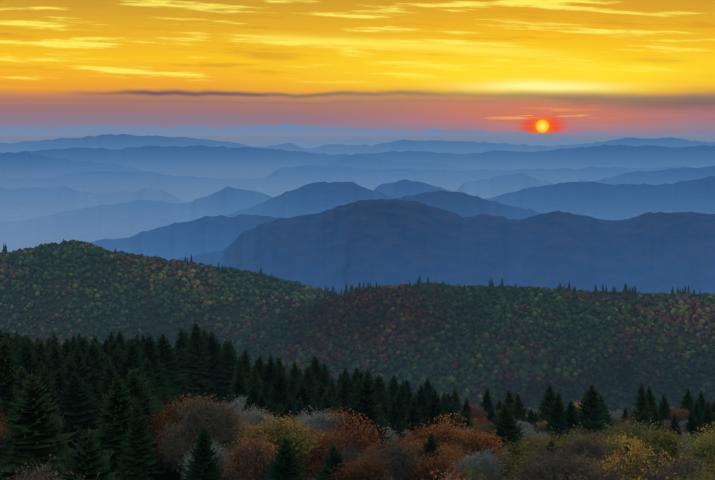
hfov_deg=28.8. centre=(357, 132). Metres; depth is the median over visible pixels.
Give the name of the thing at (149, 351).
spruce tree
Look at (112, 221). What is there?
ridge
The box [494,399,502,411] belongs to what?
spruce tree
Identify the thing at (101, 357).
spruce tree
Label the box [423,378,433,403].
spruce tree
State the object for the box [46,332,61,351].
spruce tree
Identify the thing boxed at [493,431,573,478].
shrub
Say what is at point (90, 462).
spruce tree
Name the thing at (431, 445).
spruce tree
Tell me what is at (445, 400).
spruce tree
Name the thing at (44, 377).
spruce tree
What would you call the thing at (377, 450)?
broadleaf tree
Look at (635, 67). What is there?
sky
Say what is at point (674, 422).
spruce tree
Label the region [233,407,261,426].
bare tree
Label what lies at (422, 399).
spruce tree
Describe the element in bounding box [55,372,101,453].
spruce tree
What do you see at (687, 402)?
spruce tree
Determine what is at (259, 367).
spruce tree
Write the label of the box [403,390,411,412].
spruce tree
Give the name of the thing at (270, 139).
mountain ridge
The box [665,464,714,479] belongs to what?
broadleaf tree
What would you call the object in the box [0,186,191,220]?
ridge
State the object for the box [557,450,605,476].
thin tree
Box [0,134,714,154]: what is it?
ridge
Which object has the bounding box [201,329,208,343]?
spruce tree
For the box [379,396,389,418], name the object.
spruce tree
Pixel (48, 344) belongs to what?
spruce tree
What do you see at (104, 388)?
spruce tree
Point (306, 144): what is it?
ridge
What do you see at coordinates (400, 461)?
shrub
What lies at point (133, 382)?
spruce tree
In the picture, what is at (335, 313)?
hill forest
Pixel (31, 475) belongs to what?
shrub
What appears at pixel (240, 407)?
bare tree
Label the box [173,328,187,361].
spruce tree
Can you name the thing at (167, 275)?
hill conifers
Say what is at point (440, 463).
shrub
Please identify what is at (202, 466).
spruce tree
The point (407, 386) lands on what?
spruce tree
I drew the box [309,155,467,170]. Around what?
ridge
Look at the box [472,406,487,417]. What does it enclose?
thin tree
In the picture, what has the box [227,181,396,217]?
ridge
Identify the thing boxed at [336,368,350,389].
spruce tree
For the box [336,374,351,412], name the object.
spruce tree
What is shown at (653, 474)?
broadleaf tree
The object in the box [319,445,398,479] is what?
shrub
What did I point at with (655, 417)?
spruce tree
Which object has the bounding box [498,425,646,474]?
shrub
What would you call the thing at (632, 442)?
broadleaf tree
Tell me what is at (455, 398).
spruce tree
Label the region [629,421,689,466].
shrub
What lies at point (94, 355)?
spruce tree
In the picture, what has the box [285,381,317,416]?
spruce tree
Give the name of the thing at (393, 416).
spruce tree
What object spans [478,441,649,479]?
shrub
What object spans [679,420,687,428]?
bare tree
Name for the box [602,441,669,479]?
shrub
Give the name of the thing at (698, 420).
spruce tree
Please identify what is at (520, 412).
spruce tree
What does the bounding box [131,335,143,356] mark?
spruce tree
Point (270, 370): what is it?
spruce tree
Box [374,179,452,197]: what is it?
ridge
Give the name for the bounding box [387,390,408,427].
spruce tree
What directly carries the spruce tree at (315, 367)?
on the hill
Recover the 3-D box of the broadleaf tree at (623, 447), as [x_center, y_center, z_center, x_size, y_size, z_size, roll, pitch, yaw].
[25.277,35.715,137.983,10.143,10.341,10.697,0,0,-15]
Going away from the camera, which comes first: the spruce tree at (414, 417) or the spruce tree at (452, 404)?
the spruce tree at (414, 417)
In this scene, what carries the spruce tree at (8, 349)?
on the hill
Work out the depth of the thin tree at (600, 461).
123.85 m
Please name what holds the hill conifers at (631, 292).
on the hill at (682, 333)
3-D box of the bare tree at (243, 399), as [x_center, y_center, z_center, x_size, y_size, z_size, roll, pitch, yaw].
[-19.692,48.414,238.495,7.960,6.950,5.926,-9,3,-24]
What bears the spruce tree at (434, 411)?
on the hill
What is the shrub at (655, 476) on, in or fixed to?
on the hill
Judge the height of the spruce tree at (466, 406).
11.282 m
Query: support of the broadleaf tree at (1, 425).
on the hill
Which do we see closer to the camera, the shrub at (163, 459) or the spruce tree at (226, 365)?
the shrub at (163, 459)
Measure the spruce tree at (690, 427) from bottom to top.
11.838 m
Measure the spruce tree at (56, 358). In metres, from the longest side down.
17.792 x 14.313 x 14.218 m
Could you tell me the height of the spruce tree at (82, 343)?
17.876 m
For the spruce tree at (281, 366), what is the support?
on the hill
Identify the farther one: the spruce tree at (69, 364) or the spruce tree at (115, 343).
the spruce tree at (115, 343)
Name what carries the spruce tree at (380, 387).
on the hill
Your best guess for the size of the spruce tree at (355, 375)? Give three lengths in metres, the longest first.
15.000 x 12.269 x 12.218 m
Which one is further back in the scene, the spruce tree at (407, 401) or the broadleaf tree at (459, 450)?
the spruce tree at (407, 401)
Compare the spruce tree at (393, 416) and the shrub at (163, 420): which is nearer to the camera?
the shrub at (163, 420)
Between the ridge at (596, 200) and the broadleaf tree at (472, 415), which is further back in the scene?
the ridge at (596, 200)
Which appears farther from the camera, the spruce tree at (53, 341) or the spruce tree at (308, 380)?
the spruce tree at (53, 341)
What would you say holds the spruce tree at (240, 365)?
on the hill
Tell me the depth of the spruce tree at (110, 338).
327.75 m
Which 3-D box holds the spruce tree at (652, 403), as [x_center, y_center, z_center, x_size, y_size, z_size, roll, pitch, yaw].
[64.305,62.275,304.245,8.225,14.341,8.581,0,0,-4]
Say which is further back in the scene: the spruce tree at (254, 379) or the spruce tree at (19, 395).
the spruce tree at (254, 379)
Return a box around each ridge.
[0,123,710,135]
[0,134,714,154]
[0,139,705,147]
[0,144,714,178]
[0,151,150,178]
[0,171,360,200]
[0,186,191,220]
[0,187,272,251]
[90,214,282,260]
[177,199,714,293]
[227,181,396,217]
[266,165,714,191]
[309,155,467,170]
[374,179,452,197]
[394,190,542,219]
[455,173,553,198]
[485,176,714,219]
[577,166,714,184]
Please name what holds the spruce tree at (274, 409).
on the hill
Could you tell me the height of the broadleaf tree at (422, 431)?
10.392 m
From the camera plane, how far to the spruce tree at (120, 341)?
310.87 m
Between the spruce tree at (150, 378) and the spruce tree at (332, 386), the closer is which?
the spruce tree at (150, 378)
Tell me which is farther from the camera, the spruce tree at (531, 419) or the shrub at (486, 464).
the spruce tree at (531, 419)
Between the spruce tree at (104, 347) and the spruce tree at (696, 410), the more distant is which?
the spruce tree at (104, 347)
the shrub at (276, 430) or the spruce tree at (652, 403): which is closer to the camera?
the shrub at (276, 430)
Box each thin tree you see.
[0,437,7,450]
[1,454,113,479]
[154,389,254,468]
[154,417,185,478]
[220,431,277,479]
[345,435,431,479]
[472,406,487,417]
[477,418,496,436]
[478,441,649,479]
[536,421,547,433]
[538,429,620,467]
[555,468,613,479]
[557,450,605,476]
[568,427,597,442]
[586,455,613,470]
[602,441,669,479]
[609,418,620,428]
[620,409,650,425]
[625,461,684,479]
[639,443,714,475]
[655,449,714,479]
[661,418,685,432]
[662,422,671,433]
[675,413,688,424]
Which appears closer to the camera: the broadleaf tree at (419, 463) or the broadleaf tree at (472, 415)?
the broadleaf tree at (419, 463)
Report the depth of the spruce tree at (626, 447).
118.07 m
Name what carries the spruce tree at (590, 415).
on the hill
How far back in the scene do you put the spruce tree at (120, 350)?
227.89 m
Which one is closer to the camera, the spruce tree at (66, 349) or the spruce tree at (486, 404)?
the spruce tree at (66, 349)
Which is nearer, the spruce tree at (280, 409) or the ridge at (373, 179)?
the spruce tree at (280, 409)
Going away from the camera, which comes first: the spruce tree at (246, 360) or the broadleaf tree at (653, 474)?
the broadleaf tree at (653, 474)
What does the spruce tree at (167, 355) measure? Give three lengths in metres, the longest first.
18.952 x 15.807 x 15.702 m
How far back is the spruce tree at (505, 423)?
199.78 m
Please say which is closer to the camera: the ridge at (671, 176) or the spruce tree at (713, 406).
the spruce tree at (713, 406)
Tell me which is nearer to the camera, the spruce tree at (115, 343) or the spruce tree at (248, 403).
the spruce tree at (248, 403)
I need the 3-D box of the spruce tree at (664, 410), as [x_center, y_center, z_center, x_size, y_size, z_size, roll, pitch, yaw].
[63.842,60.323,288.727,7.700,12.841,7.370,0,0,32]
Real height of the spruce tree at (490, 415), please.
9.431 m
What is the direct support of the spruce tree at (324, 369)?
on the hill
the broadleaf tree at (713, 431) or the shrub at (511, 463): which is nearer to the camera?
the shrub at (511, 463)
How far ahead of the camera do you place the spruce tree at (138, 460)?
135.31 m
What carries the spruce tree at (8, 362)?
on the hill
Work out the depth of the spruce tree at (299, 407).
191.06 m
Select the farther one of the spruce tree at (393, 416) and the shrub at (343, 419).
the spruce tree at (393, 416)
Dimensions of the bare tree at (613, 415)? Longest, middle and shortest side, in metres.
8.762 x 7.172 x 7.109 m
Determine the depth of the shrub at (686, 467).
120.04 m
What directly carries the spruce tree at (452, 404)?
on the hill
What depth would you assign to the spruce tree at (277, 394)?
226.13 m
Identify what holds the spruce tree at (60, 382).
on the hill
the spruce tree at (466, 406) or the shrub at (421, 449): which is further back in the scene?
the spruce tree at (466, 406)
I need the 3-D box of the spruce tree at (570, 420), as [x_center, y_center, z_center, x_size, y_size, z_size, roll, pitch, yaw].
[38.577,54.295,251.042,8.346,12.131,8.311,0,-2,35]
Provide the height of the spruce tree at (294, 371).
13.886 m
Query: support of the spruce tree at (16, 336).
on the hill
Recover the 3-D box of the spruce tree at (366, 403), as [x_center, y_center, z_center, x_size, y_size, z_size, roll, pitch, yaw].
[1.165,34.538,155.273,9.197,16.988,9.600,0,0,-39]
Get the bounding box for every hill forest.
[0,239,339,351]
[220,282,714,413]
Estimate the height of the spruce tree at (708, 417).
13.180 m
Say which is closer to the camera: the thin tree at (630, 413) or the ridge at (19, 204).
the thin tree at (630, 413)
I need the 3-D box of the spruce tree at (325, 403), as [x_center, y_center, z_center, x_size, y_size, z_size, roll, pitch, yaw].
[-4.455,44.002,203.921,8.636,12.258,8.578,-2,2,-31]
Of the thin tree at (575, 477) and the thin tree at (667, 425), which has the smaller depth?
the thin tree at (575, 477)
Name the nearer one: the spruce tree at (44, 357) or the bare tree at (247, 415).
the bare tree at (247, 415)
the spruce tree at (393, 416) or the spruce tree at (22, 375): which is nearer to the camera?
the spruce tree at (22, 375)
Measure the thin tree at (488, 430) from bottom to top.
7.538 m
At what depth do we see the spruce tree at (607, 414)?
286.56 m
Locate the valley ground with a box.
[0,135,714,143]
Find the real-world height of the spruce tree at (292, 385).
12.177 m
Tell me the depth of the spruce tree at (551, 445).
129.90 m
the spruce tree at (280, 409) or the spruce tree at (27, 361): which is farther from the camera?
the spruce tree at (27, 361)
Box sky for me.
[0,0,714,134]
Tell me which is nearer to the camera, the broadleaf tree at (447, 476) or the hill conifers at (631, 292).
the broadleaf tree at (447, 476)
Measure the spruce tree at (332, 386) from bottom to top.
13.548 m
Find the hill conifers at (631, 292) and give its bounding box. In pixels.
[254,276,713,408]
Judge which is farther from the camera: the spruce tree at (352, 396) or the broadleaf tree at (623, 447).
the spruce tree at (352, 396)
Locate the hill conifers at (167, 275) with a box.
[2,238,334,330]
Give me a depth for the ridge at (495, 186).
12443.58 m
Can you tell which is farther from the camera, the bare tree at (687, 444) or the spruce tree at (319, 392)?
the spruce tree at (319, 392)
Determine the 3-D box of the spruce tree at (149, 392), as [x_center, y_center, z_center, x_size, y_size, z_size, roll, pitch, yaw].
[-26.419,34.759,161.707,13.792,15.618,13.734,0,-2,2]
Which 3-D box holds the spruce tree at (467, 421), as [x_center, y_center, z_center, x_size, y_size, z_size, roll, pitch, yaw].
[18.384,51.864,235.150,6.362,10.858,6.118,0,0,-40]
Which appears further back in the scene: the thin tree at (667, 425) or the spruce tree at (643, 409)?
the thin tree at (667, 425)
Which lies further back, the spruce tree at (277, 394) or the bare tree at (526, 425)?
the bare tree at (526, 425)
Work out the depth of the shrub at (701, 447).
132.66 m
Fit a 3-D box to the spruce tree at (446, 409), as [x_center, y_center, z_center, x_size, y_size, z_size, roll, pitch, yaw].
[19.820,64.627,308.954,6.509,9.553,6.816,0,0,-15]
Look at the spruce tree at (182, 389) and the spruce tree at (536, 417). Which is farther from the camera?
the spruce tree at (536, 417)
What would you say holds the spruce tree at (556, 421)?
on the hill
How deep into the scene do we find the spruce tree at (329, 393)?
218.75 m
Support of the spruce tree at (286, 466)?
on the hill
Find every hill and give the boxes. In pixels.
[0,248,318,347]
[233,290,714,412]
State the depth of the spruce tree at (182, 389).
150.45 m
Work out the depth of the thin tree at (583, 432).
227.30 m
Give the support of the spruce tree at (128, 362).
on the hill
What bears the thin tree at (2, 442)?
on the hill
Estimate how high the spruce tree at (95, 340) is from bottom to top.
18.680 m
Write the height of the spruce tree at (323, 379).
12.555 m
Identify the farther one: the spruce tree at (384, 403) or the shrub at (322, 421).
the spruce tree at (384, 403)
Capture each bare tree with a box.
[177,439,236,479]
[223,394,254,407]
[229,398,257,413]
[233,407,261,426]
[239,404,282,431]
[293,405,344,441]
[383,423,400,447]
[400,428,413,438]
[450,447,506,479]
[496,445,515,466]
[515,420,536,433]
[521,427,551,441]
[608,412,622,424]
[611,408,623,419]
[673,439,695,462]
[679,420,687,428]
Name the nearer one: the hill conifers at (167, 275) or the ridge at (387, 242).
the hill conifers at (167, 275)
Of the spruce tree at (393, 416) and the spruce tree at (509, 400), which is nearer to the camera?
the spruce tree at (393, 416)
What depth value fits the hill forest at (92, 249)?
2212.16 m
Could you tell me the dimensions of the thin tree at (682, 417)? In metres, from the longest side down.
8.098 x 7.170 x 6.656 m
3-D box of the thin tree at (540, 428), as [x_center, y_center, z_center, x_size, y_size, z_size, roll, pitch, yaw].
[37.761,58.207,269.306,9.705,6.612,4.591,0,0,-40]
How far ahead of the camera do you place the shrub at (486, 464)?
139.06 m
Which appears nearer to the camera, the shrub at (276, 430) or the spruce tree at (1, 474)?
the spruce tree at (1, 474)
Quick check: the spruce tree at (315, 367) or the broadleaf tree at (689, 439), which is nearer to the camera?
the broadleaf tree at (689, 439)
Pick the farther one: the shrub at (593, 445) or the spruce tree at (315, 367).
the spruce tree at (315, 367)
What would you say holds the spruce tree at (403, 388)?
on the hill
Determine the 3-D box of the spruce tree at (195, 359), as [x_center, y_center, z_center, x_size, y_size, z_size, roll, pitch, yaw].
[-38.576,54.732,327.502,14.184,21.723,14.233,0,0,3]
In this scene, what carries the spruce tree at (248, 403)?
on the hill
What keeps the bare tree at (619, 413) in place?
on the hill
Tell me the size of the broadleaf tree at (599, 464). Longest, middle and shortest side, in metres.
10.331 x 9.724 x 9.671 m
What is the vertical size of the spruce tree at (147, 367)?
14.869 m
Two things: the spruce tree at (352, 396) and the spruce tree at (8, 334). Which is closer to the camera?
the spruce tree at (352, 396)
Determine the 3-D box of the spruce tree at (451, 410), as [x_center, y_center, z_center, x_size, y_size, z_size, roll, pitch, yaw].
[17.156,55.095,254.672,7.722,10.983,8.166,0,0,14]
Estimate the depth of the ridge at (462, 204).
6583.97 m
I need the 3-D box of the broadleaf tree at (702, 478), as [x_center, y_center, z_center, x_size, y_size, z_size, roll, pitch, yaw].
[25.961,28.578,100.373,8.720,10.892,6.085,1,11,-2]
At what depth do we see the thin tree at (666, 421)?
273.75 m
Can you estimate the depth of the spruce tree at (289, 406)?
214.69 m
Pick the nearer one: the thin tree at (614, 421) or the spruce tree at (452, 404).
the thin tree at (614, 421)
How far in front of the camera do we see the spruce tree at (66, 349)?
269.10 m
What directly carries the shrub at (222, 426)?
on the hill
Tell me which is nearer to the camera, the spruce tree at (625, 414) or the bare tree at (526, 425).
the bare tree at (526, 425)
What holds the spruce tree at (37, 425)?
on the hill
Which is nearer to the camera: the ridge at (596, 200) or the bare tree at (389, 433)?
the bare tree at (389, 433)
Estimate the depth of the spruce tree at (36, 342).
313.80 m
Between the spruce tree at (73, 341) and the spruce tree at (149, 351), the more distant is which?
the spruce tree at (73, 341)
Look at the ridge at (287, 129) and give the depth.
381641.03 m
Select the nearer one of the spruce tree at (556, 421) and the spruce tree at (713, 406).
the spruce tree at (556, 421)
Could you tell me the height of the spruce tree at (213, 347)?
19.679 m
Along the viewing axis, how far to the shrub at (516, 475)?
132.99 m
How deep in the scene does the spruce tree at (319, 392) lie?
231.00 m
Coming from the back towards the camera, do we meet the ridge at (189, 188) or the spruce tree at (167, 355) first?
the ridge at (189, 188)
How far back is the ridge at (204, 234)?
5747.47 m
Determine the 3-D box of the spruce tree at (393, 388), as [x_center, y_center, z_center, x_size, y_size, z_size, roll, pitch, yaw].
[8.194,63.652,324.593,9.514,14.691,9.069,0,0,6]
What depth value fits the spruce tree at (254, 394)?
247.93 m
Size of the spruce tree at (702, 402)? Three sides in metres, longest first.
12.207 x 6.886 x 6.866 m
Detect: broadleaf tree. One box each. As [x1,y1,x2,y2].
[0,414,10,447]
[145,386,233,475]
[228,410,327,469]
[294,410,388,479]
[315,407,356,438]
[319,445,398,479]
[364,440,413,462]
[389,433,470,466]
[402,418,508,470]
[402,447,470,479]
[410,455,429,473]
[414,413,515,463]
[425,466,489,479]
[437,438,470,459]
[454,463,497,479]
[457,412,484,422]
[475,416,490,424]
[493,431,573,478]
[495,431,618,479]
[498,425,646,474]
[518,437,536,443]
[531,452,612,477]
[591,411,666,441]
[595,433,648,457]
[598,428,652,458]
[603,469,688,479]
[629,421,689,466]
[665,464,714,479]
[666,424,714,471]
[670,407,689,416]
[671,429,713,460]
[690,471,714,479]
[695,421,714,440]
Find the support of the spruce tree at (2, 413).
on the hill
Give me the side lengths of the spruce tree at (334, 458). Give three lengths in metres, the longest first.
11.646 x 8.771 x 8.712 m
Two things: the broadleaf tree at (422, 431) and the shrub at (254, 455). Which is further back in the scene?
the broadleaf tree at (422, 431)
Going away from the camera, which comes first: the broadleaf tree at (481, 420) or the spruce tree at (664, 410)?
the broadleaf tree at (481, 420)
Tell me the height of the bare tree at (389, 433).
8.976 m
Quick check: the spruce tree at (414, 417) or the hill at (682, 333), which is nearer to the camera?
the spruce tree at (414, 417)
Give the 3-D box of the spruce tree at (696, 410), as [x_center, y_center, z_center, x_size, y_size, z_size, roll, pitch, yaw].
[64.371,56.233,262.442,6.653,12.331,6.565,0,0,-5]
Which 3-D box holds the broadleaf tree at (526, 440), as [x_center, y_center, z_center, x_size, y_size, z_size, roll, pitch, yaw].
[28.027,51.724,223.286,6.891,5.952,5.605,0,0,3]
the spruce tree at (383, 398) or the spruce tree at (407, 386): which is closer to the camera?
the spruce tree at (383, 398)
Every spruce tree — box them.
[0,329,14,347]
[0,336,23,423]
[0,371,79,479]
[0,372,38,466]
[0,391,8,444]
[0,464,15,479]
[2,334,18,376]
[4,366,27,423]
[10,332,31,350]
[13,338,41,381]
[14,335,36,368]
[32,336,45,353]
[32,339,55,381]
[34,364,75,443]
[44,338,50,352]
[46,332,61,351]
[46,344,65,372]
[51,369,65,403]
[52,425,123,479]
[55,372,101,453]
[59,338,73,363]
[62,356,86,389]
[64,344,95,395]
[69,335,82,355]
[78,334,87,356]
[82,375,166,479]
[83,343,106,381]
[87,335,103,353]
[90,363,122,428]
[93,343,106,367]
[93,365,164,429]
[95,347,123,392]
[99,336,111,360]
[102,339,125,363]
[107,331,115,345]
[111,330,127,355]
[115,335,159,408]
[115,397,170,479]
[119,369,160,463]
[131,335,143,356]
[137,332,177,417]
[139,334,145,346]
[141,365,161,406]
[142,358,166,416]
[155,334,198,404]
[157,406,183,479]
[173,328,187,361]
[173,378,191,410]
[178,322,218,401]
[181,427,225,479]
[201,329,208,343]
[204,332,223,395]
[208,342,237,401]
[221,349,253,409]
[226,371,248,404]
[228,357,248,403]
[242,395,254,411]
[245,369,264,391]
[247,383,260,406]
[248,373,262,395]
[253,355,265,380]
[253,393,266,413]
[258,433,307,479]
[259,359,280,389]
[259,369,291,413]
[269,404,277,417]
[273,358,290,385]
[273,403,286,426]
[282,399,295,417]
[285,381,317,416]
[286,362,303,385]
[286,376,298,397]
[289,398,308,423]
[297,366,318,399]
[308,356,322,385]
[310,442,348,479]
[311,382,338,412]
[316,393,338,416]
[318,372,328,387]
[319,388,340,412]
[321,363,331,379]
[326,378,344,413]
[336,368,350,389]
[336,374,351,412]
[341,370,393,453]
[342,377,361,416]
[350,368,364,385]
[355,370,363,388]
[372,374,391,405]
[378,392,391,409]
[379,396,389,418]
[384,397,406,440]
[387,375,398,404]
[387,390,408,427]
[390,381,408,402]
[402,396,424,436]
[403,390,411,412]
[405,380,413,396]
[408,385,429,419]
[415,431,448,465]
[422,386,452,431]
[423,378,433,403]
[439,393,450,412]
[443,403,449,416]
[445,405,459,430]
[446,393,458,418]
[451,388,462,412]
[459,398,472,423]
[459,410,476,432]
[480,387,495,413]
[485,408,497,421]
[486,403,532,478]
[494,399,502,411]
[499,389,513,413]
[508,394,527,421]
[525,408,537,431]
[534,411,540,423]
[535,439,557,470]
[536,384,563,422]
[542,392,569,439]
[564,401,580,433]
[565,383,614,440]
[598,395,613,425]
[616,439,642,464]
[620,407,628,422]
[628,383,652,429]
[645,386,657,417]
[647,408,668,435]
[656,394,672,421]
[667,414,681,435]
[676,389,695,412]
[681,411,699,439]
[690,400,700,422]
[694,391,706,412]
[695,409,703,436]
[696,400,714,436]
[705,399,714,413]
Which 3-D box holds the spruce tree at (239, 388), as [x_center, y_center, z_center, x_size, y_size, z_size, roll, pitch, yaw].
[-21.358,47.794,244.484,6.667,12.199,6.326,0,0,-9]
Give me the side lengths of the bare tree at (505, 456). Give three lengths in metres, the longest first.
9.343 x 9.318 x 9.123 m
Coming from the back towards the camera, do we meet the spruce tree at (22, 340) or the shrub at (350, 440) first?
the spruce tree at (22, 340)
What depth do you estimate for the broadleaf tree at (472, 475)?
123.28 m
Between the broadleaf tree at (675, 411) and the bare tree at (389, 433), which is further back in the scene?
the broadleaf tree at (675, 411)
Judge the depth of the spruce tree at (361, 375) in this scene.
288.98 m
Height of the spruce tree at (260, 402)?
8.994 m
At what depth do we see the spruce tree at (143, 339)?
337.82 m
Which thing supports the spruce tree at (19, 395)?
on the hill
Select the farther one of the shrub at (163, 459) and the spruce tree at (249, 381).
the spruce tree at (249, 381)
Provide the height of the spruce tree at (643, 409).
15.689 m
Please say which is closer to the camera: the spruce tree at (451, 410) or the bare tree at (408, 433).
the bare tree at (408, 433)
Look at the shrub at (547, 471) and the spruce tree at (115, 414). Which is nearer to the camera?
the shrub at (547, 471)
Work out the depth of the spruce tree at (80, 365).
221.34 m
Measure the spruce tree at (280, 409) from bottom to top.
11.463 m
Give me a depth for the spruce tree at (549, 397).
296.38 m
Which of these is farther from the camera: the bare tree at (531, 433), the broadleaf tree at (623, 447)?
the bare tree at (531, 433)
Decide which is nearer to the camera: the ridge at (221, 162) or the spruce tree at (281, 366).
the spruce tree at (281, 366)
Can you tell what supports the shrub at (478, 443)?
on the hill
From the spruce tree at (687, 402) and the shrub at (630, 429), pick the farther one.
the spruce tree at (687, 402)

